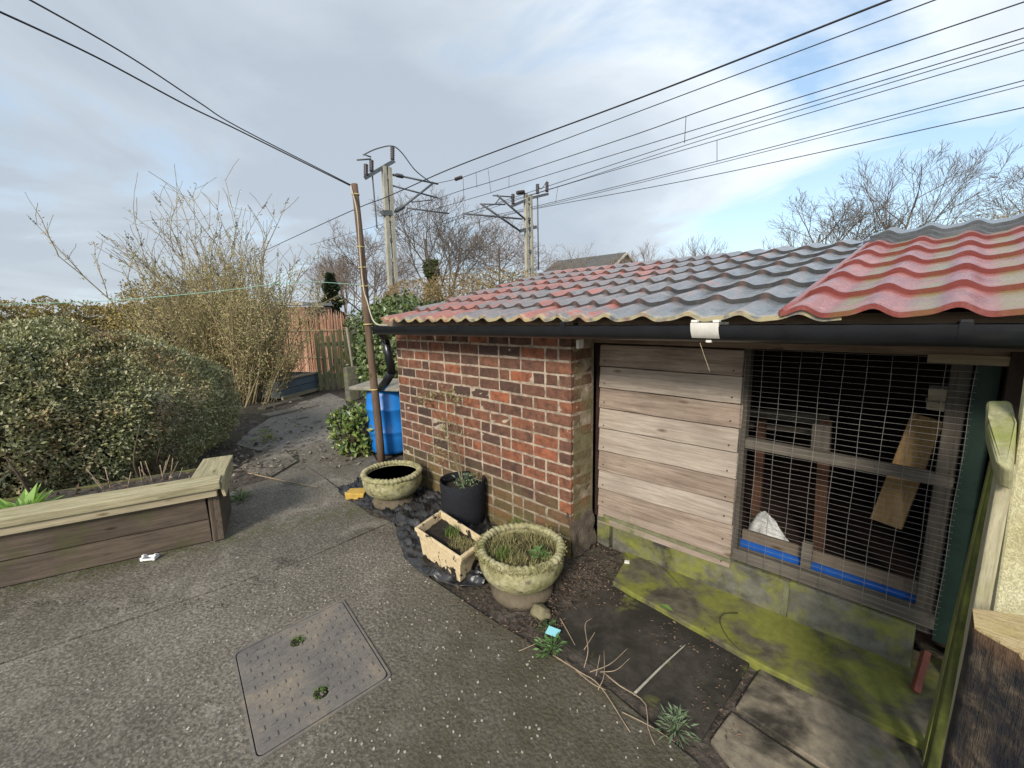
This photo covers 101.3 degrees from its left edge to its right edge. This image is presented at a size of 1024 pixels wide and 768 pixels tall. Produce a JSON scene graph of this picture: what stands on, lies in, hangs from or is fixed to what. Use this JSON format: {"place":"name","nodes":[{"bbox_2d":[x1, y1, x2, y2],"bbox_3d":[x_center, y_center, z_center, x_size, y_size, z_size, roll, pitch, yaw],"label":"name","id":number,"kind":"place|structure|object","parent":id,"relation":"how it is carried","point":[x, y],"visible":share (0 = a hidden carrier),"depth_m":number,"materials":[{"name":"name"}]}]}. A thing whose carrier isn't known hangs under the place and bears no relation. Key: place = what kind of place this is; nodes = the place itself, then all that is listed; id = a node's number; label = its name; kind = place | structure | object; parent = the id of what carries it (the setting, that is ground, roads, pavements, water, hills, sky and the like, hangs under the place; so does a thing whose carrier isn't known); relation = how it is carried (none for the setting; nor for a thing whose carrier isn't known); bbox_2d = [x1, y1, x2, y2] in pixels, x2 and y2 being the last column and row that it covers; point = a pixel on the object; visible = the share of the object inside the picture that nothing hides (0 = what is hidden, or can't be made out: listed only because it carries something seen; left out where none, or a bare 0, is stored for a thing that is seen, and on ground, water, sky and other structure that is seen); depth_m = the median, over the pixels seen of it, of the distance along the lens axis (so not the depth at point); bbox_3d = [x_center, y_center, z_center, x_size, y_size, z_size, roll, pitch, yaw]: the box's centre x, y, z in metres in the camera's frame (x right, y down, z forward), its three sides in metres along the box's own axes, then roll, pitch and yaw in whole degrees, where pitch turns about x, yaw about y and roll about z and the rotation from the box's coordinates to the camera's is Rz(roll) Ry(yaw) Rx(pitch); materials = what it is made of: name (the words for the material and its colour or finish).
{"place":"outdoors","nodes":[
{"label":"outdoors","id":0,"kind":"place"},
{"bbox_2d":[0,463,390,664],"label":"concrete path","id":1,"kind":"structure","parent":0,"point":[271,522],"depth_m":2.67,"materials":[{"name":"concrete"}]},
{"bbox_2d":[0,455,233,587],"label":"raised bed","id":2,"kind":"object","parent":1,"relation":"on","point":[87,528],"visible":0.89,"depth_m":2.71,"materials":[{"name":"wood"}]},
{"bbox_2d":[0,482,63,508],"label":"rosette plant","id":3,"kind":"object","parent":2,"relation":"on","point":[26,498],"visible":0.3,"depth_m":2.68,"materials":[{"name":"green plant"}]},
{"bbox_2d":[21,472,189,497],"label":"bed litter","id":4,"kind":"object","parent":2,"relation":"on","point":[79,489],"visible":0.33,"depth_m":2.92,"materials":[{"name":"brown plant"}]},
{"bbox_2d":[86,455,182,488],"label":"dry stems","id":5,"kind":"object","parent":2,"relation":"on","point":[94,478],"visible":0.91,"depth_m":3.07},
{"bbox_2d":[140,553,159,561],"bbox_3d":[-2.393,1.140,2.773,0.088,0.034,0.050,-3,10,-8],"label":"plastic clip","id":6,"kind":"object","parent":1,"relation":"on","point":[155,556],"visible":1,"depth_m":2.77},
{"bbox_2d":[22,556,298,612],"bbox_3d":[-2.003,1.209,2.372,1.426,0.035,0.438,-4,10,-16],"label":"crack debris","id":7,"kind":"object","parent":1,"relation":"on","point":[179,599],"visible":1,"depth_m":2.35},
{"bbox_2d":[230,489,252,502],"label":"weed","id":8,"kind":"object","parent":1,"relation":"on","point":[239,495],"visible":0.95,"depth_m":3.65,"materials":[{"name":"green plant"}]},
{"bbox_2d":[247,472,317,486],"bbox_3d":[-2.234,0.925,4.054,0.968,0.016,0.026,3,10,24],"label":"twig","id":9,"kind":"object","parent":1,"relation":"on","point":[279,479],"visible":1,"depth_m":4.05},
{"bbox_2d":[243,451,296,477],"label":"concrete path","id":10,"kind":"structure","parent":0,"point":[275,469],"depth_m":4.59,"materials":[{"name":"concrete"}]},
{"bbox_2d":[237,393,349,451],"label":"garden path","id":11,"kind":"structure","parent":0,"point":[314,418],"depth_m":6.08,"materials":[{"name":"concrete"}]},
{"bbox_2d":[250,428,276,441],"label":"weed","id":12,"kind":"object","parent":11,"relation":"on","point":[270,435],"visible":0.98,"depth_m":5.45,"materials":[{"name":"green plant"}]},
{"bbox_2d":[261,404,317,417],"bbox_3d":[-3.766,0.459,7.163,0.253,0.054,0.897,4,11,27],"label":"plank","id":13,"kind":"object","parent":11,"relation":"on","point":[282,412],"visible":0.86,"depth_m":7.08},
{"bbox_2d":[251,234,415,291],"bbox_3d":[-16.543,-9.025,33.898,31.347,1.611,0.024,8,13,43],"label":"overhead wire","id":14,"kind":"object","parent":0,"point":[357,252],"visible":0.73,"depth_m":27.87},
{"bbox_2d":[296,441,377,486],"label":"concrete path","id":15,"kind":"structure","parent":0,"point":[344,474],"depth_m":4.56,"materials":[{"name":"concrete"}]},
{"bbox_2d":[180,399,365,483],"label":"path litter","id":16,"kind":"object","parent":15,"relation":"on","point":[256,443],"visible":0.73,"depth_m":4.90,"materials":[{"name":"brown plant"}]},
{"bbox_2d":[0,522,698,767],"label":"concrete path","id":17,"kind":"structure","parent":0,"point":[46,697],"depth_m":1.75,"materials":[{"name":"concrete"}]},
{"bbox_2d":[233,600,390,761],"bbox_3d":[-0.922,1.275,1.907,0.524,0.032,0.689,-9,12,-38],"label":"manhole cover","id":18,"kind":"object","parent":17,"relation":"on","point":[280,678],"visible":0.99,"depth_m":1.84,"materials":[{"name":"metal"}]},
{"bbox_2d":[290,634,304,645],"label":"moss tuft","id":19,"kind":"object","parent":18,"relation":"on","point":[297,639],"visible":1,"depth_m":2.03,"materials":[{"name":"green plant"}]},
{"bbox_2d":[313,685,327,699],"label":"moss tuft","id":20,"kind":"object","parent":18,"relation":"on","point":[322,688],"visible":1,"depth_m":1.75,"materials":[{"name":"green plant"}]},
{"bbox_2d":[73,541,672,767],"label":"grit","id":21,"kind":"object","parent":17,"relation":"on","point":[373,748],"visible":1,"depth_m":1.72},
{"bbox_2d":[553,618,674,744],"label":"dead stems","id":22,"kind":"object","parent":17,"relation":"on","point":[577,670],"visible":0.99,"depth_m":1.77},
{"bbox_2d":[38,318,944,767],"bbox_3d":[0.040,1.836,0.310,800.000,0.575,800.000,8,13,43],"label":"ground","id":23,"kind":"structure","parent":0,"point":[242,478],"depth_m":5.08,"materials":[{"name":"soil"}]},
{"bbox_2d":[0,295,160,368],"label":"hedge","id":24,"kind":"object","parent":23,"relation":"on","point":[90,320],"visible":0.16,"depth_m":12.69,"materials":[{"name":"green plant"}]},
{"bbox_2d":[0,314,244,498],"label":"hedge","id":25,"kind":"object","parent":23,"relation":"on","point":[70,413],"visible":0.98,"depth_m":3.66,"materials":[{"name":"green plant"}]},
{"bbox_2d":[98,274,254,374],"bbox_3d":[-9.921,-1.810,13.152,3.512,3.222,4.340,8,13,43],"label":"ochre bush","id":26,"kind":"object","parent":23,"relation":"on","point":[124,292],"visible":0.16,"depth_m":11.99,"materials":[{"name":"brown plant"}]},
{"bbox_2d":[25,159,347,408],"bbox_3d":[-5.225,-1.762,7.308,4.149,4.390,4.151,-6,11,-27],"label":"tall shrub","id":27,"kind":"object","parent":23,"relation":"on","point":[236,344],"visible":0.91,"depth_m":7.47,"materials":[{"name":"plant"}]},
{"bbox_2d":[258,397,305,409],"bbox_3d":[-4.262,0.354,7.814,0.190,0.067,0.908,2,10,19],"label":"plank","id":28,"kind":"object","parent":23,"relation":"on","point":[283,402],"visible":1,"depth_m":7.77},
{"bbox_2d":[247,370,323,399],"bbox_3d":[-4.691,-0.003,8.703,0.896,0.423,1.223,1,10,13],"label":"cold frame","id":29,"kind":"object","parent":23,"relation":"on","point":[306,383],"visible":0.48,"depth_m":8.48,"materials":[{"name":"wood"}]},
{"bbox_2d":[245,302,331,364],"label":"outbuilding","id":30,"kind":"structure","parent":23,"relation":"on","point":[327,309],"depth_m":13.82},
{"bbox_2d":[263,309,350,373],"bbox_3d":[-5.893,-1.200,11.895,3.159,1.807,0.134,2,10,18],"label":"fence","id":31,"kind":"object","parent":23,"relation":"on","point":[330,325],"visible":0.31,"depth_m":11.76,"materials":[{"name":"wood"}]},
{"bbox_2d":[294,246,360,314],"bbox_3d":[-17.316,-9.043,40.505,6.877,8.261,6.102,3,11,24],"label":"bare tree","id":32,"kind":"object","parent":23,"relation":"on","point":[324,252],"visible":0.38,"depth_m":39.81,"materials":[{"name":"brown plant"}]},
{"bbox_2d":[315,329,353,390],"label":"picket gate","id":33,"kind":"structure","parent":23,"relation":"on","point":[330,373],"depth_m":9.02,"materials":[{"name":"wood"}]},
{"bbox_2d":[319,272,351,330],"bbox_3d":[-8.543,-3.470,20.073,1.585,3.676,1.598,-7,11,-28],"label":"conifer","id":34,"kind":"object","parent":23,"relation":"on","point":[337,304],"visible":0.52,"depth_m":19.77,"materials":[{"name":"green plant"}]},
{"bbox_2d":[324,400,373,457],"bbox_3d":[-1.780,0.512,4.926,0.720,0.666,0.746,8,13,43],"label":"laurel shrub","id":35,"kind":"object","parent":23,"relation":"on","point":[353,430],"visible":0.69,"depth_m":4.73,"materials":[{"name":"green plant"}]},
{"bbox_2d":[345,327,353,365],"bbox_3d":[-3.053,-0.383,7.987,0.106,1.392,0.054,-5,10,-23],"label":"stake","id":36,"kind":"object","parent":23,"relation":"on","point":[349,347],"visible":0.59,"depth_m":7.91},
{"bbox_2d":[319,249,382,317],"bbox_3d":[-14.741,-8.140,37.560,4.138,7.368,5.765,2,10,17],"label":"bare tree","id":37,"kind":"object","parent":23,"relation":"on","point":[346,292],"visible":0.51,"depth_m":37.30,"materials":[{"name":"brown plant"}]},
{"bbox_2d":[343,366,359,401],"bbox_3d":[-3.039,-0.009,7.964,0.175,0.668,0.234,8,13,43],"label":"stub post","id":38,"kind":"object","parent":23,"relation":"on","point":[350,377],"visible":0.97,"depth_m":7.89,"materials":[{"name":"concrete"}]},
{"bbox_2d":[300,218,422,316],"bbox_3d":[-12.458,-8.748,35.785,7.920,9.046,11.727,8,13,43],"label":"bare tree","id":39,"kind":"object","parent":23,"relation":"on","point":[346,270],"visible":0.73,"depth_m":35.03,"materials":[{"name":"brown plant"}]},
{"bbox_2d":[350,183,387,462],"bbox_3d":[-1.280,-0.473,3.946,0.133,2.878,0.974,-6,11,-26],"label":"line pole","id":40,"kind":"object","parent":23,"relation":"on","point":[367,314],"visible":0.97,"depth_m":4.30,"materials":[{"name":"wood"}]},
{"bbox_2d":[0,11,349,185],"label":"overhead cable","id":41,"kind":"object","parent":40,"relation":"attached to","point":[29,25],"visible":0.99,"depth_m":3.28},
{"bbox_2d":[0,282,370,304],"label":"washing line","id":42,"kind":"object","parent":40,"relation":"attached to","point":[171,295],"visible":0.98,"depth_m":4.11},
{"bbox_2d":[29,0,350,184],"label":"overhead cable","id":43,"kind":"object","parent":40,"relation":"attached to","point":[36,3],"visible":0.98,"depth_m":3.22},
{"bbox_2d":[349,378,402,454],"bbox_3d":[-1.419,0.374,4.879,0.626,0.802,0.570,1,10,15],"label":"water barrel","id":44,"kind":"object","parent":23,"relation":"on","point":[389,396],"visible":0.38,"depth_m":4.66,"materials":[{"name":"blue plastic"}]},
{"bbox_2d":[343,289,444,403],"bbox_3d":[-2.610,-0.694,8.158,2.027,2.073,5.378,-8,12,-35],"label":"ivy mass","id":45,"kind":"object","parent":23,"relation":"on","point":[379,310],"visible":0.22,"depth_m":6.44,"materials":[{"name":"plant"}]},
{"bbox_2d":[357,145,448,308],"bbox_3d":[-4.936,-6.465,20.517,0.220,9.282,4.928,8,13,43],"label":"railway mast","id":46,"kind":"object","parent":23,"relation":"on","point":[388,212],"visible":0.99,"depth_m":19.50,"materials":[{"name":"metal"}]},
{"bbox_2d":[220,0,891,271],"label":"overhead wire","id":47,"kind":"object","parent":46,"relation":"attached to","point":[822,26],"visible":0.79,"depth_m":9.43,"materials":[{"name":"metal"}]},
{"bbox_2d":[311,27,1023,244],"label":"overhead wire","id":48,"kind":"object","parent":46,"relation":"attached to","point":[753,111],"visible":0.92,"depth_m":14.30,"materials":[{"name":"metal"}]},
{"bbox_2d":[435,0,935,183],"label":"overhead wire","id":49,"kind":"object","parent":46,"relation":"attached to","point":[722,79],"visible":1,"depth_m":11.40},
{"bbox_2d":[454,175,462,180],"bbox_3d":[-2.489,-9.565,19.526,0.510,0.182,0.180,8,13,43],"label":"line insulator","id":50,"kind":"object","parent":49,"relation":"attached to","point":[458,178],"visible":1,"depth_m":19.49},
{"bbox_2d":[395,1,1023,217],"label":"overhead wire","id":51,"kind":"object","parent":46,"relation":"attached to","point":[762,90],"visible":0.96,"depth_m":10.89,"materials":[{"name":"metal"}]},
{"bbox_2d":[369,185,508,300],"bbox_3d":[-5.334,-9.405,32.608,9.681,11.107,10.544,8,13,43],"label":"bare tree","id":52,"kind":"object","parent":23,"relation":"on","point":[430,266],"visible":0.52,"depth_m":32.08,"materials":[{"name":"brown plant"}]},
{"bbox_2d":[377,265,536,309],"bbox_3d":[-1.287,-1.185,9.381,6.034,2.640,1.950,8,13,43],"label":"hedge","id":53,"kind":"object","parent":23,"relation":"on","point":[393,288],"visible":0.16,"depth_m":8.75,"materials":[{"name":"brown plant"}]},
{"bbox_2d":[420,213,567,294],"bbox_3d":[-0.482,-9.815,37.018,12.370,10.218,13.624,8,13,43],"label":"bare tree","id":54,"kind":"object","parent":23,"relation":"on","point":[499,249],"visible":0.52,"depth_m":35.02,"materials":[{"name":"brown plant"}]},
{"bbox_2d":[462,181,548,276],"bbox_3d":[-0.077,-7.767,25.500,0.260,9.981,7.385,8,13,43],"label":"railway mast","id":55,"kind":"object","parent":23,"relation":"on","point":[528,238],"visible":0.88,"depth_m":26.25,"materials":[{"name":"metal"}]},
{"bbox_2d":[431,50,1023,227],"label":"overhead wire","id":56,"kind":"object","parent":55,"relation":"attached to","point":[774,123],"visible":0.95,"depth_m":15.05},
{"bbox_2d":[441,38,1023,221],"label":"overhead wire","id":57,"kind":"object","parent":55,"relation":"attached to","point":[783,110],"visible":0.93,"depth_m":14.44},
{"bbox_2d":[466,42,1023,212],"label":"overhead wire","id":58,"kind":"object","parent":55,"relation":"attached to","point":[789,113],"visible":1,"depth_m":14.40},
{"bbox_2d":[471,107,1023,223],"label":"overhead wire","id":59,"kind":"object","parent":55,"relation":"attached to","point":[794,157],"visible":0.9,"depth_m":17.63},
{"bbox_2d":[480,85,1023,219],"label":"overhead wire","id":60,"kind":"object","parent":55,"relation":"attached to","point":[796,143],"visible":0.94,"depth_m":16.41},
{"bbox_2d":[481,80,1023,217],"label":"overhead wire","id":61,"kind":"object","parent":55,"relation":"attached to","point":[789,142],"visible":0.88,"depth_m":16.58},
{"bbox_2d":[329,457,819,767],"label":"soil strip","id":62,"kind":"object","parent":23,"relation":"on","point":[703,754],"visible":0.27,"depth_m":2.15,"materials":[{"name":"soil"}]},
{"bbox_2d":[338,476,491,585],"bbox_3d":[-0.770,0.978,3.353,0.714,0.082,2.221,-9,12,-38],"label":"plastic sheet","id":63,"kind":"object","parent":62,"relation":"on","point":[424,505],"visible":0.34,"depth_m":3.07,"materials":[{"name":"plastic"}]},
{"bbox_2d":[337,485,350,493],"bbox_3d":[-1.485,0.943,3.743,0.206,0.082,0.094,8,13,43],"label":"plastic scrap","id":64,"kind":"object","parent":63,"relation":"on","point":[343,489],"visible":0.73,"depth_m":3.72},
{"bbox_2d":[345,488,365,499],"bbox_3d":[-1.344,0.956,3.640,0.166,0.075,0.124,-1,10,1],"label":"brick","id":65,"kind":"object","parent":63,"relation":"on","point":[354,493],"visible":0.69,"depth_m":3.59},
{"bbox_2d":[360,459,422,509],"bbox_3d":[-1.002,0.854,3.530,0.502,0.302,0.497,8,13,43],"label":"stone planter","id":66,"kind":"object","parent":63,"relation":"on","point":[392,485],"visible":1,"depth_m":3.40,"materials":[{"name":"beige stone"}]},
{"bbox_2d":[415,510,480,581],"bbox_3d":[-0.392,1.023,2.670,0.261,0.188,0.587,-10,13,-43],"label":"trough planter","id":67,"kind":"object","parent":63,"relation":"on","point":[454,553],"visible":0.98,"depth_m":2.61,"materials":[{"name":"beige paint"}]},
{"bbox_2d":[444,521,461,536],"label":"grass tuft","id":68,"kind":"object","parent":67,"relation":"on","point":[452,529],"visible":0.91,"depth_m":2.71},
{"bbox_2d":[439,471,484,526],"bbox_3d":[-0.366,0.874,3.163,0.336,0.352,0.338,8,13,43],"label":"plant pot","id":69,"kind":"object","parent":63,"relation":"on","point":[465,505],"visible":0.85,"depth_m":3.03,"materials":[{"name":"plastic"}]},
{"bbox_2d":[409,384,479,487],"bbox_3d":[-0.532,0.379,3.291,0.264,0.726,0.850,-8,12,-35],"label":"potted shrub","id":70,"kind":"object","parent":69,"relation":"on","point":[456,464],"visible":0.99,"depth_m":3.23,"materials":[{"name":"brown plant"}]},
{"bbox_2d":[472,522,567,611],"bbox_3d":[0.050,1.018,2.362,0.522,0.321,0.533,8,13,43],"label":"stone planter","id":71,"kind":"object","parent":62,"relation":"on","point":[521,578],"visible":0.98,"depth_m":2.24,"materials":[{"name":"stone"}]},
{"bbox_2d":[488,541,515,562],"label":"grass tuft","id":72,"kind":"object","parent":71,"relation":"in","point":[503,554],"visible":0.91,"depth_m":2.26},
{"bbox_2d":[506,517,522,523],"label":"grass tuft","id":73,"kind":"object","parent":71,"relation":"on","point":[515,521],"visible":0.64,"depth_m":2.62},
{"bbox_2d":[529,545,551,559],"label":"weed","id":74,"kind":"object","parent":71,"relation":"on","point":[539,550],"visible":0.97,"depth_m":2.26,"materials":[{"name":"green plant"}]},
{"bbox_2d":[530,603,552,620],"bbox_3d":[0.147,1.185,2.184,0.128,0.072,0.095,8,13,43],"label":"stone","id":75,"kind":"object","parent":62,"relation":"on","point":[540,611],"visible":0.98,"depth_m":2.16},
{"bbox_2d":[533,632,566,658],"bbox_3d":[0.179,1.210,1.958,0.169,0.057,0.155,0,10,7],"label":"weed","id":76,"kind":"object","parent":62,"relation":"on","point":[548,640],"visible":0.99,"depth_m":1.96,"materials":[{"name":"green plant"}]},
{"bbox_2d":[545,626,560,636],"bbox_3d":[0.198,1.194,2.025,0.062,0.008,0.046,4,11,29],"label":"card","id":77,"kind":"object","parent":76,"relation":"on","point":[551,631],"visible":1,"depth_m":2.02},
{"bbox_2d":[372,515,743,739],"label":"leaf litter","id":78,"kind":"object","parent":62,"relation":"on","point":[720,710],"visible":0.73,"depth_m":2.21,"materials":[{"name":"brown plant"}]},
{"bbox_2d":[654,702,700,749],"bbox_3d":[0.610,1.240,1.557,0.170,0.114,0.168,1,10,11],"label":"weed","id":79,"kind":"object","parent":62,"relation":"on","point":[675,718],"visible":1,"depth_m":1.56,"materials":[{"name":"green plant"}]},
{"bbox_2d":[548,241,614,270],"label":"bare tree","id":80,"kind":"object","parent":23,"relation":"on","point":[575,266],"visible":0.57,"depth_m":45.27,"materials":[{"name":"brown plant"}]},
{"bbox_2d":[545,252,633,271],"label":"house","id":81,"kind":"structure","parent":23,"relation":"on","point":[607,257],"depth_m":53.47,"materials":[{"name":"stone"}]},
{"bbox_2d":[584,250,644,267],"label":"bare tree","id":82,"kind":"object","parent":23,"relation":"on","point":[615,259],"visible":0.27,"depth_m":50.25,"materials":[{"name":"brown plant"}]},
{"bbox_2d":[541,582,748,742],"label":"paving slab","id":83,"kind":"structure","parent":23,"relation":"on","point":[616,629],"depth_m":1.91,"materials":[{"name":"concrete"}]},
{"bbox_2d":[536,618,555,633],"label":"weed","id":84,"kind":"object","parent":83,"relation":"on","point":[552,622],"visible":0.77,"depth_m":2.09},
{"bbox_2d":[560,618,574,644],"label":"twig","id":85,"kind":"object","parent":83,"relation":"on","point":[567,630],"visible":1,"depth_m":2.06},
{"bbox_2d":[633,643,686,694],"bbox_3d":[0.653,1.236,1.834,0.405,0.012,0.011,-9,12,-38],"label":"cane","id":86,"kind":"object","parent":83,"relation":"on","point":[639,688],"visible":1,"depth_m":1.80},
{"bbox_2d":[621,240,668,261],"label":"bare tree","id":87,"kind":"object","parent":23,"relation":"on","point":[643,254],"visible":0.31,"depth_m":43.46,"materials":[{"name":"brown plant"}]},
{"bbox_2d":[371,213,1023,666],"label":"shed","id":88,"kind":"structure","parent":23,"relation":"on","point":[707,407],"depth_m":2.38,"materials":[{"name":"brick"}]},
{"bbox_2d":[748,511,788,541],"bbox_3d":[1.397,0.804,2.267,0.250,0.207,0.112,8,13,43],"label":"plastic bag","id":89,"kind":"object","parent":88,"relation":"on","point":[764,524],"visible":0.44,"depth_m":2.27,"materials":[{"name":"plastic"}]},
{"bbox_2d":[870,413,941,529],"bbox_3d":[1.762,0.390,1.877,0.211,0.507,0.104,-3,10,-11],"label":"plank","id":90,"kind":"object","parent":88,"relation":"in","point":[919,441],"visible":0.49,"depth_m":1.87,"materials":[{"name":"wood"}]},
{"bbox_2d":[926,385,947,411],"bbox_3d":[1.879,0.065,1.830,0.107,0.095,0.144,8,13,43],"label":"box","id":91,"kind":"object","parent":88,"relation":"attached to","point":[934,397],"visible":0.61,"depth_m":1.82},
{"bbox_2d":[669,234,730,257],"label":"bare tree","id":92,"kind":"object","parent":23,"relation":"on","point":[694,251],"visible":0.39,"depth_m":41.12,"materials":[{"name":"brown plant"}]},
{"bbox_2d":[708,713,814,767],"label":"paving slab","id":93,"kind":"structure","parent":23,"relation":"on","point":[751,747],"depth_m":1.49,"materials":[{"name":"concrete"}]},
{"bbox_2d":[614,552,942,766],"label":"kerb","id":94,"kind":"structure","parent":23,"relation":"on","point":[870,687],"depth_m":1.87,"materials":[{"name":"concrete"}]},
{"bbox_2d":[641,560,689,595],"bbox_3d":[0.888,1.112,2.436,0.119,0.025,0.379,-8,12,-36],"label":"root","id":95,"kind":"object","parent":94,"relation":"on","point":[667,572],"visible":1,"depth_m":2.46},
{"bbox_2d":[660,604,673,611],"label":"leaf","id":96,"kind":"object","parent":94,"relation":"on","point":[666,606],"visible":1,"depth_m":2.17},
{"bbox_2d":[720,613,741,651],"bbox_3d":[1.043,1.167,2.011,0.087,0.019,0.263,3,11,24],"label":"cable loop","id":97,"kind":"object","parent":94,"relation":"on","point":[722,628],"visible":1,"depth_m":2.04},
{"bbox_2d":[911,650,930,693],"bbox_3d":[1.646,1.159,1.692,0.152,0.151,0.034,-8,12,-36],"label":"timber offcut","id":98,"kind":"object","parent":94,"relation":"on","point":[920,671],"visible":1,"depth_m":1.68,"materials":[{"name":"red paint"}]},
{"bbox_2d":[735,668,923,767],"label":"paving slab","id":99,"kind":"structure","parent":23,"relation":"on","point":[818,731],"depth_m":1.55,"materials":[{"name":"concrete"}]},
{"bbox_2d":[922,401,1016,767],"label":"gate","id":100,"kind":"structure","parent":99,"relation":"on","point":[976,588],"depth_m":1.11,"materials":[{"name":"wood"}]},
{"bbox_2d":[990,380,1023,615],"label":"board","id":101,"kind":"object","parent":100,"relation":"attached to","point":[1008,594],"visible":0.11,"depth_m":1.08,"materials":[{"name":"paint"}]},
{"bbox_2d":[761,188,947,249],"bbox_3d":[24.045,-9.368,30.906,12.101,10.320,8.322,8,13,43],"label":"bare tree","id":102,"kind":"object","parent":23,"relation":"on","point":[849,229],"visible":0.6,"depth_m":29.97,"materials":[{"name":"brown plant"}]},
{"bbox_2d":[799,130,1023,243],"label":"bare tree","id":103,"kind":"object","parent":23,"relation":"on","point":[955,173],"visible":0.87,"depth_m":26.28,"materials":[{"name":"brown plant"}]},
{"bbox_2d":[941,608,1023,767],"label":"sawn post","id":104,"kind":"object","parent":23,"relation":"on","point":[986,728],"visible":1,"depth_m":0.84,"materials":[{"name":"wood"}]},
{"bbox_2d":[945,209,1023,224],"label":"brown shrub","id":105,"kind":"object","parent":23,"relation":"on","point":[1003,215],"visible":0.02,"depth_m":9.47,"materials":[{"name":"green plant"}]},
{"bbox_2d":[959,164,1023,220],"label":"bare tree","id":106,"kind":"object","parent":23,"relation":"on","point":[1002,200],"visible":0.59,"depth_m":25.61,"materials":[{"name":"brown plant"}]},
{"bbox_2d":[0,0,1023,317],"label":"sky","id":107,"kind":"structure","parent":0,"point":[448,84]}
]}

